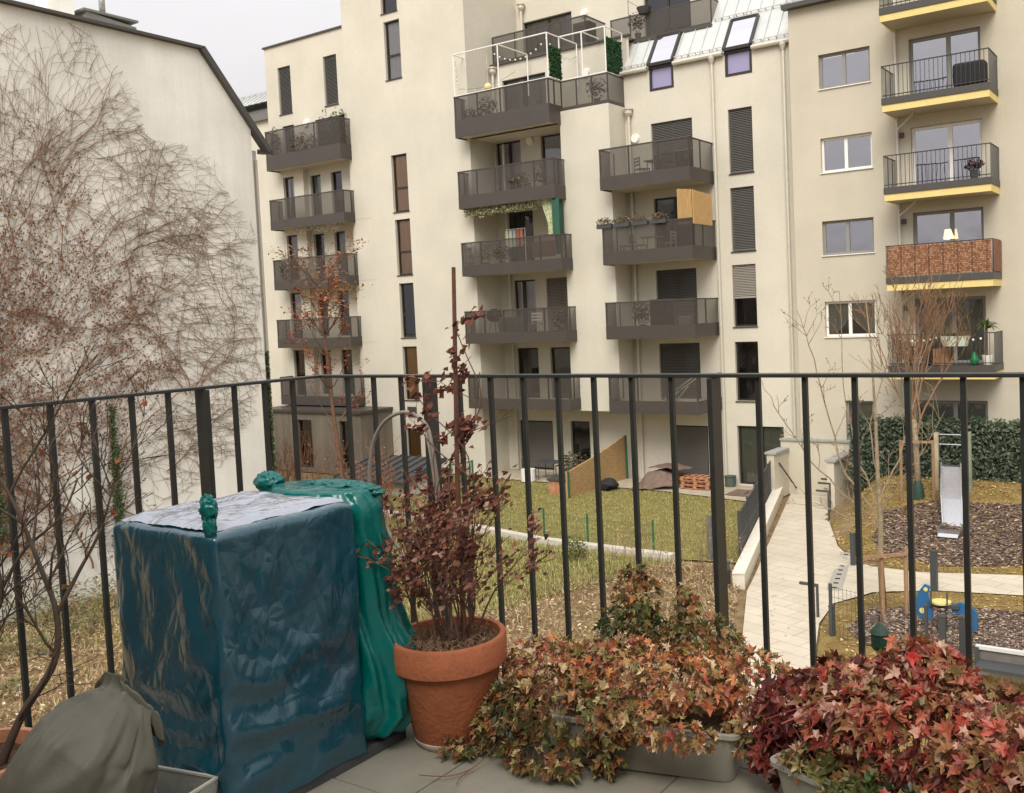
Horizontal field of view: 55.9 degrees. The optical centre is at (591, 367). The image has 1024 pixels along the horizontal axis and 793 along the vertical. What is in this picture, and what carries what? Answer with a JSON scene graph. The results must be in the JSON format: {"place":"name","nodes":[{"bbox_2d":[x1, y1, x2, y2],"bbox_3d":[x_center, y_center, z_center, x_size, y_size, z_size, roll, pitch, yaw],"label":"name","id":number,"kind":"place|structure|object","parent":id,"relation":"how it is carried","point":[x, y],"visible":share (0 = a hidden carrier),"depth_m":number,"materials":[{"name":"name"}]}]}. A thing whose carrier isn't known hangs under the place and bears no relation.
{"place":"outdoors","nodes":[
{"label":"outdoors","id":0,"kind":"place"},
{"bbox_2d":[26,515,673,649],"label":"meadow grass","id":1,"kind":"structure","parent":0,"point":[489,538],"depth_m":25.79,"materials":[{"name":"green plant"}]},
{"bbox_2d":[15,0,851,97],"label":"sky","id":2,"kind":"structure","parent":0,"point":[235,33],"materials":[{"name":"white"}]},
{"bbox_2d":[405,617,510,658],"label":"dry litter","id":3,"kind":"object","parent":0,"point":[482,639],"visible":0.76,"depth_m":2.96,"materials":[{"name":"brown plant"}]},
{"bbox_2d":[0,470,1022,727],"bbox_3d":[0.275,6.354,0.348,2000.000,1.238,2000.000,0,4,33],"label":"ground","id":4,"kind":"structure","parent":0,"point":[844,528],"depth_m":22.39,"materials":[{"name":"soil"}]},
{"bbox_2d":[0,569,116,698],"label":"ground ivy","id":5,"kind":"object","parent":4,"relation":"on","point":[31,642],"visible":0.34,"depth_m":23.04,"materials":[{"name":"green plant"}]},
{"bbox_2d":[0,0,272,623],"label":"gable building","id":6,"kind":"structure","parent":4,"relation":"on","point":[184,94],"depth_m":26.43,"materials":[{"name":"grey paint"}]},
{"bbox_2d":[108,406,126,546],"bbox_3d":[-12.825,2.941,25.904,0.202,3.871,0.583,0,4,33],"label":"ivy","id":7,"kind":"object","parent":6,"relation":"attached to","point":[114,451],"visible":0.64,"depth_m":25.87,"materials":[{"name":"green plant"}]},
{"bbox_2d":[0,23,264,620],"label":"climbing vine","id":8,"kind":"object","parent":6,"relation":"attached to","point":[27,309],"visible":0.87,"depth_m":25.32,"materials":[{"name":"brown plant"}]},
{"bbox_2d":[239,91,283,406],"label":"glazed roof building","id":9,"kind":"structure","parent":4,"relation":"on","point":[255,105],"depth_m":51.49,"materials":[{"name":"paint"}]},
{"bbox_2d":[252,150,275,466],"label":"narrow building","id":10,"kind":"structure","parent":4,"relation":"on","point":[260,252],"depth_m":30.31,"materials":[{"name":"concrete"}]},
{"bbox_2d":[265,351,276,471],"bbox_3d":[-10.163,2.029,30.555,0.195,5.163,0.291,0,4,33],"label":"ivy","id":11,"kind":"object","parent":10,"relation":"attached to","point":[267,358],"visible":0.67,"depth_m":30.51,"materials":[{"name":"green plant"}]},
{"bbox_2d":[275,423,341,481],"bbox_3d":[-10.977,3.711,33.951,3.477,3.641,3.330,0,4,33],"label":"bare shrub","id":12,"kind":"object","parent":4,"relation":"on","point":[287,469],"visible":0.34,"depth_m":33.81,"materials":[{"name":"brown plant"}]},
{"bbox_2d":[268,232,372,478],"bbox_3d":[-8.777,0.549,32.128,3.296,10.165,3.612,0,4,33],"label":"orange leaved tree","id":13,"kind":"object","parent":4,"relation":"on","point":[323,312],"visible":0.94,"depth_m":31.84,"materials":[{"name":"red plant"}]},
{"bbox_2d":[272,405,393,473],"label":"entrance annex","id":14,"kind":"object","parent":4,"relation":"on","point":[312,420],"visible":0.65,"depth_m":45.12,"materials":[{"name":"grey"}]},
{"bbox_2d":[299,420,313,467],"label":"door","id":15,"kind":"structure","parent":14,"relation":"in","point":[306,424],"depth_m":46.45,"materials":[{"name":"brown"}]},
{"bbox_2d":[0,560,739,725],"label":"fallen leaves","id":16,"kind":"object","parent":4,"relation":"on","point":[116,629],"visible":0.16,"depth_m":21.80,"materials":[{"name":"brown plant"}]},
{"bbox_2d":[0,556,741,727],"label":"dry weeds","id":17,"kind":"object","parent":4,"relation":"on","point":[121,661],"visible":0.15,"depth_m":21.87,"materials":[{"name":"beige plant"}]},
{"bbox_2d":[331,420,420,536],"bbox_3d":[-7.527,3.684,31.172,3.395,3.701,2.668,-2,3,16],"label":"bare shrub","id":18,"kind":"object","parent":4,"relation":"on","point":[385,481],"visible":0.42,"depth_m":31.35,"materials":[{"name":"brown plant"}]},
{"bbox_2d":[383,509,674,562],"bbox_3d":[-4.560,5.294,32.074,17.399,0.220,0.647,0,4,39],"label":"kerb strip","id":19,"kind":"object","parent":4,"relation":"on","point":[524,536],"visible":0.21,"depth_m":28.85,"materials":[{"name":"concrete"}]},
{"bbox_2d":[262,0,801,485],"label":"apartment building","id":20,"kind":"structure","parent":4,"relation":"on","point":[404,162],"depth_m":40.23,"materials":[{"name":"grey paint"}]},
{"bbox_2d":[279,66,292,115],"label":"window","id":21,"kind":"structure","parent":20,"relation":"in","point":[285,80],"depth_m":48.17,"materials":[{"name":"grey"}]},
{"bbox_2d":[324,55,338,106],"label":"window","id":22,"kind":"structure","parent":20,"relation":"in","point":[330,64],"depth_m":46.36,"materials":[{"name":"grey"}]},
{"bbox_2d":[385,20,401,81],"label":"window","id":23,"kind":"structure","parent":20,"relation":"in","point":[392,28],"depth_m":43.95,"materials":[{"name":"grey glass"}]},
{"bbox_2d":[393,154,409,212],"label":"window","id":24,"kind":"structure","parent":20,"relation":"in","point":[399,161],"depth_m":44.21,"materials":[{"name":"brown glass"}]},
{"bbox_2d":[397,219,412,275],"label":"window","id":25,"kind":"structure","parent":20,"relation":"in","point":[403,226],"depth_m":44.36,"materials":[{"name":"brown"}]},
{"bbox_2d":[401,283,416,337],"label":"window","id":26,"kind":"structure","parent":20,"relation":"in","point":[407,290],"depth_m":44.94,"materials":[{"name":"grey glass"}]},
{"bbox_2d":[404,346,419,400],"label":"window","id":27,"kind":"structure","parent":20,"relation":"in","point":[411,365],"depth_m":44.67,"materials":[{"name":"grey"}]},
{"bbox_2d":[464,200,537,217],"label":"garland","id":28,"kind":"object","parent":20,"relation":"hanging from","point":[479,211],"visible":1,"depth_m":40.31,"materials":[{"name":"green plant"}]},
{"bbox_2d":[497,140,520,165],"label":"window","id":29,"kind":"structure","parent":20,"relation":"in","point":[512,149],"depth_m":42.79,"materials":[{"name":"grey glass"}]},
{"bbox_2d":[509,210,533,236],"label":"window","id":30,"kind":"structure","parent":20,"relation":"in","point":[524,219],"depth_m":43.14,"materials":[{"name":"grey glass"}]},
{"bbox_2d":[515,279,535,308],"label":"window","id":31,"kind":"structure","parent":20,"relation":"in","point":[528,286],"depth_m":43.05,"materials":[{"name":"grey glass"}]},
{"bbox_2d":[518,348,538,373],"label":"window","id":32,"kind":"structure","parent":20,"relation":"in","point":[528,357],"depth_m":43.53,"materials":[{"name":"grey glass"}]},
{"bbox_2d":[452,26,622,96],"bbox_3d":[-2.302,-12.537,39.951,7.154,1.814,2.204,0,4,33],"label":"tube frame","id":33,"kind":"object","parent":20,"relation":"on","point":[580,32],"visible":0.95,"depth_m":38.91,"materials":[{"name":"white paint"}]},
{"bbox_2d":[548,44,562,79],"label":"artificial hedge","id":34,"kind":"object","parent":33,"relation":"on","point":[554,60],"visible":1,"depth_m":38.60,"materials":[{"name":"green plant"}]},
{"bbox_2d":[542,133,560,158],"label":"window","id":35,"kind":"structure","parent":20,"relation":"in","point":[551,143],"depth_m":41.62,"materials":[{"name":"grey"}]},
{"bbox_2d":[547,277,567,306],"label":"window","id":36,"kind":"structure","parent":20,"relation":"in","point":[557,287],"depth_m":41.87,"materials":[{"name":"grey"}]},
{"bbox_2d":[552,198,563,233],"bbox_3d":[-1.230,-5.718,38.970,0.320,2.250,0.670,0,4,33],"label":"side screen","id":37,"kind":"object","parent":20,"relation":"attached to","point":[557,213],"visible":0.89,"depth_m":38.71,"materials":[{"name":"green fabric"}]},
{"bbox_2d":[552,347,570,373],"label":"window","id":38,"kind":"structure","parent":20,"relation":"in","point":[561,362],"depth_m":42.14,"materials":[{"name":"grey glass"}]},
{"bbox_2d":[572,421,590,464],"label":"window","id":39,"kind":"structure","parent":20,"relation":"in","point":[580,429],"depth_m":42.25,"materials":[{"name":"grey glass"}]},
{"bbox_2d":[603,36,622,74],"bbox_3d":[0.898,-12.427,38.357,0.233,1.415,1.271,0,4,33],"label":"artificial hedge","id":40,"kind":"object","parent":20,"relation":"on","point":[614,58],"visible":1,"depth_m":38.28,"materials":[{"name":"green plastic"}]},
{"bbox_2d":[652,118,692,140],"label":"window","id":41,"kind":"structure","parent":20,"relation":"in","point":[679,128],"depth_m":38.05,"materials":[{"name":"grey metal"}]},
{"bbox_2d":[655,195,692,219],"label":"window","id":42,"kind":"structure","parent":20,"relation":"in","point":[668,206],"depth_m":38.79,"materials":[{"name":"grey glass"}]},
{"bbox_2d":[657,268,696,298],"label":"window","id":43,"kind":"structure","parent":20,"relation":"in","point":[677,283],"depth_m":38.34,"materials":[{"name":"grey"}]},
{"bbox_2d":[660,343,700,372],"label":"window","id":44,"kind":"structure","parent":20,"relation":"in","point":[675,357],"depth_m":38.45,"materials":[{"name":"grey"}]},
{"bbox_2d":[677,189,712,225],"bbox_3d":[4.060,-6.018,35.942,0.588,1.323,1.750,2,5,53],"label":"bamboo screen","id":45,"kind":"object","parent":20,"relation":"attached to","point":[697,206],"visible":1,"depth_m":35.61,"materials":[{"name":"beige wicker"}]},
{"bbox_2d":[729,107,754,174],"bbox_3d":[5.812,-8.581,36.495,1.040,2.475,0.750,0,4,33],"label":"window","id":46,"kind":"structure","parent":20,"relation":"in","point":[741,134],"depth_m":36.43,"materials":[{"name":"grey metal"}]},
{"bbox_2d":[731,186,755,252],"bbox_3d":[5.918,-5.643,36.670,1.030,2.465,0.750,0,4,33],"label":"window","id":47,"kind":"structure","parent":20,"relation":"in","point":[743,216],"depth_m":36.56,"materials":[{"name":"grey metal"}]},
{"bbox_2d":[733,264,757,327],"bbox_3d":[6.018,-2.755,36.845,1.030,2.415,0.750,0,4,33],"label":"window","id":48,"kind":"structure","parent":20,"relation":"in","point":[745,296],"depth_m":36.99,"materials":[{"name":"grey"}]},
{"bbox_2d":[735,341,758,401],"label":"window","id":49,"kind":"structure","parent":20,"relation":"in","point":[746,352],"depth_m":37.39,"materials":[{"name":"grey glass"}]},
{"bbox_2d":[739,426,783,483],"bbox_3d":[6.590,3.366,36.837,1.900,2.276,0.159,0,4,33],"label":"door","id":50,"kind":"structure","parent":20,"relation":"in","point":[747,434],"depth_m":37.13,"materials":[{"name":"grey"}]},
{"bbox_2d":[578,503,668,587],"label":"dry stalks","id":51,"kind":"object","parent":4,"relation":"on","point":[624,547],"visible":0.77,"depth_m":24.51,"materials":[{"name":"brown plant"}]},
{"bbox_2d":[732,487,782,588],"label":"wall","id":52,"kind":"structure","parent":4,"relation":"on","point":[743,569],"depth_m":26.37,"materials":[{"name":"concrete"}]},
{"bbox_2d":[737,460,770,556],"bbox_3d":[5.316,4.255,30.441,0.088,1.480,9.925,-2,3,16],"label":"metal fence","id":53,"kind":"object","parent":52,"relation":"on","point":[747,515],"visible":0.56,"depth_m":28.14,"materials":[{"name":"grey metal"}]},
{"bbox_2d":[764,437,853,508],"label":"retaining wall","id":54,"kind":"structure","parent":4,"relation":"on","point":[786,458],"depth_m":34.63,"materials":[{"name":"grey"}]},
{"bbox_2d":[761,268,944,606],"bbox_3d":[5.976,1.693,21.848,4.060,7.722,1.994,0,4,33],"label":"young tree","id":55,"kind":"object","parent":4,"relation":"on","point":[880,510],"visible":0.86,"depth_m":21.73,"materials":[{"name":"brown plant"}]},
{"bbox_2d":[780,0,1023,486],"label":"neighbour building","id":56,"kind":"structure","parent":4,"relation":"on","point":[894,130],"depth_m":32.68,"materials":[{"name":"grey paint"}]},
{"bbox_2d":[818,47,870,90],"bbox_3d":[8.981,-10.451,33.741,1.880,1.255,0.750,0,4,33],"label":"window","id":57,"kind":"structure","parent":56,"relation":"in","point":[843,70],"depth_m":33.97,"materials":[{"name":"grey glass"}]},
{"bbox_2d":[820,132,873,173],"bbox_3d":[9.102,-7.533,33.904,1.890,1.265,0.750,0,4,33],"label":"window","id":58,"kind":"structure","parent":56,"relation":"in","point":[852,152],"depth_m":34.13,"materials":[{"name":"white plastic"}]},
{"bbox_2d":[822,217,874,256],"bbox_3d":[9.207,-4.620,34.077,1.900,1.265,0.750,0,4,33],"label":"window","id":59,"kind":"structure","parent":56,"relation":"in","point":[852,236],"depth_m":34.31,"materials":[{"name":"grey glass"}]},
{"bbox_2d":[824,300,876,337],"bbox_3d":[9.336,-1.742,34.232,1.890,1.315,0.750,0,4,33],"label":"window","id":60,"kind":"structure","parent":56,"relation":"in","point":[850,327],"depth_m":34.29,"materials":[{"name":"white plastic"}]},
{"bbox_2d":[886,239,1001,276],"bbox_3d":[11.399,-3.502,30.773,3.579,0.976,1.227,-2,3,11],"label":"wicker screen","id":61,"kind":"object","parent":56,"relation":"on","point":[963,256],"visible":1,"depth_m":30.74,"materials":[{"name":"brown wicker"}]},
{"bbox_2d":[909,27,980,93],"bbox_3d":[11.863,-9.937,32.013,2.310,2.240,0.574,0,4,33],"label":"balcony door","id":62,"kind":"structure","parent":56,"relation":"in","point":[949,43],"depth_m":32.32,"materials":[{"name":"grey glass"}]},
{"bbox_2d":[912,119,982,184],"bbox_3d":[11.989,-7.029,32.173,2.310,2.210,0.574,0,4,33],"label":"balcony door","id":63,"kind":"structure","parent":56,"relation":"in","point":[963,133],"depth_m":32.42,"materials":[{"name":"white glass"}]},
{"bbox_2d":[914,207,984,275],"bbox_3d":[12.108,-4.186,32.332,2.300,2.210,0.574,0,4,33],"label":"balcony door","id":64,"kind":"structure","parent":56,"relation":"in","point":[929,227],"depth_m":32.42,"materials":[{"name":"grey glass"}]},
{"bbox_2d":[916,296,985,362],"bbox_3d":[12.125,-1.256,32.315,2.270,2.216,0.159,0,4,33],"label":"balcony door","id":65,"kind":"structure","parent":56,"relation":"in","point":[976,305],"depth_m":32.14,"materials":[{"name":"grey glass"}]},
{"bbox_2d":[917,400,987,429],"bbox_3d":[12.253,2.196,32.518,2.320,2.196,0.159,0,4,33],"label":"window","id":66,"kind":"structure","parent":56,"relation":"in","point":[951,408],"depth_m":32.50,"materials":[{"name":"grey plastic"}]},
{"bbox_2d":[952,59,987,86],"bbox_3d":[11.944,-9.239,30.269,1.000,0.750,0.500,0,4,33],"label":"cushion bag","id":67,"kind":"object","parent":56,"relation":"on","point":[969,71],"visible":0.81,"depth_m":30.05,"materials":[{"name":"black fabric"}]},
{"bbox_2d":[846,414,1020,485],"bbox_3d":[14.851,2.674,28.659,14.420,2.490,1.422,0,4,33],"label":"hedge","id":68,"kind":"object","parent":4,"relation":"on","point":[996,455],"visible":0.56,"depth_m":30.50,"materials":[{"name":"green plant"}]},
{"bbox_2d":[383,474,744,562],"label":"lawn","id":69,"kind":"structure","parent":0,"point":[631,519],"depth_m":32.80,"materials":[{"name":"green plant"}]},
{"bbox_2d":[333,453,446,495],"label":"bike shed","id":70,"kind":"structure","parent":69,"relation":"on","point":[414,462],"depth_m":39.44,"materials":[{"name":"grey paint"}]},
{"bbox_2d":[388,490,654,549],"bbox_3d":[-3.331,4.826,31.452,13.213,1.016,0.267,0,4,40],"label":"wire fence","id":71,"kind":"object","parent":69,"relation":"on","point":[587,528],"visible":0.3,"depth_m":28.92,"materials":[{"name":"green"}]},
{"bbox_2d":[565,435,627,498],"bbox_3d":[0.278,3.891,38.033,0.150,1.850,4.430,0,4,33],"label":"bamboo fence","id":72,"kind":"object","parent":69,"relation":"on","point":[580,478],"visible":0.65,"depth_m":38.30,"materials":[{"name":"beige"}]},
{"bbox_2d":[470,469,752,500],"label":"patio","id":73,"kind":"structure","parent":0,"point":[543,477],"depth_m":37.78,"materials":[{"name":"beige concrete"}]},
{"bbox_2d":[630,468,671,489],"bbox_3d":[2.511,4.335,37.711,1.704,0.689,1.503,-2,3,16],"label":"floor mat","id":74,"kind":"object","parent":73,"relation":"on","point":[658,478],"visible":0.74,"depth_m":37.24,"materials":[{"name":"fabric"}]},
{"bbox_2d":[870,614,889,650],"bbox_3d":[0.889,0.820,2.978,0.064,0.122,0.097,0,4,33],"label":"bird feeder","id":75,"kind":"object","parent":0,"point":[879,632],"visible":0.87,"depth_m":2.97,"materials":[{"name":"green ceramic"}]},
{"bbox_2d":[738,494,1022,731],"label":"path","id":76,"kind":"structure","parent":0,"point":[787,553],"depth_m":23.54,"materials":[{"name":"beige concrete"}]},
{"bbox_2d":[827,552,849,589],"bbox_3d":[6.466,5.243,24.888,0.340,0.018,3.626,-1,3,20],"label":"drain channel","id":77,"kind":"object","parent":76,"relation":"on","point":[838,576],"visible":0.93,"depth_m":24.29,"materials":[{"name":"grey"}]},
{"bbox_2d":[817,591,1023,788],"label":"leafy lawn","id":78,"kind":"structure","parent":0,"point":[824,645],"depth_m":21.02,"materials":[{"name":"plant"}]},
{"bbox_2d":[819,591,1023,744],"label":"fallen leaves","id":79,"kind":"object","parent":78,"relation":"on","point":[928,627],"visible":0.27,"depth_m":20.64,"materials":[{"name":"brown plant"}]},
{"bbox_2d":[828,583,1023,685],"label":"fence","id":80,"kind":"object","parent":78,"relation":"on","point":[831,625],"visible":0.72,"depth_m":18.60,"materials":[{"name":"grey metal"}]},
{"bbox_2d":[848,607,1023,651],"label":"mulch patch","id":81,"kind":"object","parent":78,"relation":"on","point":[975,634],"visible":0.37,"depth_m":20.32,"materials":[{"name":"brown plant"}]},
{"bbox_2d":[863,547,908,613],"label":"tree stakes","id":82,"kind":"object","parent":81,"relation":"on","point":[881,556],"visible":0.53,"depth_m":21.10,"materials":[{"name":"brown wood"}]},
{"bbox_2d":[846,605,1023,651],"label":"bark chips","id":83,"kind":"object","parent":81,"relation":"on","point":[991,641],"visible":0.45,"depth_m":20.22,"materials":[{"name":"brown plant"}]},
{"bbox_2d":[916,584,978,632],"bbox_3d":[7.353,5.000,19.884,1.240,0.946,0.400,0,4,33],"label":"spring toy","id":84,"kind":"object","parent":83,"relation":"on","point":[922,598],"visible":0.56,"depth_m":19.92,"materials":[{"name":"blue plastic"}]},
{"bbox_2d":[974,644,1023,680],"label":"planter","id":85,"kind":"object","parent":78,"relation":"on","point":[1002,662],"visible":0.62,"depth_m":16.96,"materials":[{"name":"grey concrete"}]},
{"bbox_2d":[831,474,1022,574],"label":"playground lawn","id":86,"kind":"structure","parent":0,"point":[929,496],"depth_m":28.57,"materials":[{"name":"green plant"}]},
{"bbox_2d":[848,257,972,480],"bbox_3d":[9.654,0.477,28.895,3.661,7.660,3.280,-2,3,15],"label":"bare tree","id":87,"kind":"object","parent":86,"relation":"on","point":[917,471],"visible":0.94,"depth_m":29.02,"materials":[{"name":"brown plant"}]},
{"bbox_2d":[899,440,935,500],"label":"tree stakes","id":88,"kind":"object","parent":86,"relation":"on","point":[932,465],"visible":0.64,"depth_m":28.86,"materials":[{"name":"brown wood"}]},
{"bbox_2d":[835,476,1022,572],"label":"fallen leaves","id":89,"kind":"object","parent":86,"relation":"on","point":[888,563],"visible":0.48,"depth_m":27.70,"materials":[{"name":"brown plant"}]},
{"bbox_2d":[872,500,1022,565],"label":"mulch bed","id":90,"kind":"object","parent":86,"relation":"on","point":[976,530],"visible":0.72,"depth_m":26.79,"materials":[{"name":"brown plant"}]},
{"bbox_2d":[934,432,972,538],"bbox_3d":[10.449,3.470,28.115,1.077,2.900,3.407,-1,4,27],"label":"slide","id":91,"kind":"object","parent":86,"relation":"on","point":[948,482],"visible":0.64,"depth_m":28.34,"materials":[{"name":"silver metal"}]},
{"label":"balcony slab","id":92,"kind":"structure","parent":0,"visible":0},
{"bbox_2d":[0,372,1023,752],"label":"balcony railing","id":93,"kind":"object","parent":92,"relation":"on","point":[716,470],"visible":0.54,"depth_m":3.25,"materials":[{"name":"black metal"}]},
{"bbox_2d":[307,692,783,792],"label":"balcony floor","id":94,"kind":"structure","parent":92,"relation":"on","point":[400,766],"depth_m":2.71,"materials":[{"name":"grey tile"}]},
{"bbox_2d":[0,727,31,778],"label":"flower pot","id":95,"kind":"object","parent":94,"relation":"on","point":[23,733],"visible":0.2,"depth_m":2.46,"materials":[{"name":"ceramic"}]},
{"bbox_2d":[0,337,177,764],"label":"bare potted shrub","id":96,"kind":"object","parent":95,"relation":"in","point":[23,711],"visible":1,"depth_m":2.36,"materials":[{"name":"brown plant"}]},
{"bbox_2d":[0,672,164,792],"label":"storage sack","id":97,"kind":"object","parent":94,"relation":"on","point":[98,738],"visible":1,"depth_m":2.23,"materials":[{"name":"grey fabric"}]},
{"bbox_2d":[113,470,416,792],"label":"covered cabinet","id":98,"kind":"object","parent":94,"relation":"on","point":[264,629],"visible":0.94,"depth_m":2.62,"materials":[{"name":"teal plastic"}]},
{"bbox_2d":[394,615,506,752],"bbox_3d":[-0.439,0.992,2.999,0.363,0.330,0.363,0,4,33],"label":"flower pot","id":99,"kind":"object","parent":94,"relation":"on","point":[446,691],"visible":0.62,"depth_m":2.87,"materials":[{"name":"ceramic"}]},
{"bbox_2d":[368,410,452,632],"bbox_3d":[-0.594,0.500,3.219,0.072,0.712,0.448,-6,4,-45],"label":"trellis hoop","id":100,"kind":"object","parent":99,"relation":"in","point":[428,434],"visible":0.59,"depth_m":3.18,"materials":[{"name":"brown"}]},
{"bbox_2d":[356,305,556,651],"bbox_3d":[-0.410,0.333,2.993,0.650,1.046,0.639,0,4,33],"label":"shrub","id":101,"kind":"object","parent":99,"relation":"in","point":[446,522],"visible":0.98,"depth_m":2.90,"materials":[{"name":"brown"}]},
{"bbox_2d":[452,267,466,645],"bbox_3d":[-0.402,0.278,2.916,0.048,1.160,0.017,0,4,33],"label":"garden cane","id":102,"kind":"object","parent":99,"relation":"in","point":[456,442],"visible":0.74,"depth_m":2.91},
{"bbox_2d":[551,690,750,781],"bbox_3d":[0.176,1.066,2.778,0.560,0.146,0.210,-1,3,20],"label":"planter","id":103,"kind":"object","parent":94,"relation":"on","point":[721,765],"visible":0.44,"depth_m":2.69,"materials":[{"name":"beige plastic"}]},
{"bbox_2d":[419,562,811,784],"bbox_3d":[0.137,0.927,2.892,1.138,0.530,0.781,-1,3,19],"label":"ivy plant","id":104,"kind":"object","parent":103,"relation":"in","point":[717,691],"visible":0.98,"depth_m":2.77,"materials":[{"name":"brown plant"}]},
{"bbox_2d":[770,744,918,792],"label":"planter","id":105,"kind":"object","parent":94,"relation":"on","point":[805,785],"visible":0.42,"depth_m":2.38,"materials":[{"name":"beige plastic"}]},
{"bbox_2d":[744,631,1023,792],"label":"ivy plant","id":106,"kind":"object","parent":105,"relation":"in","point":[858,703],"visible":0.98,"depth_m":2.31,"materials":[{"name":"red plant"}]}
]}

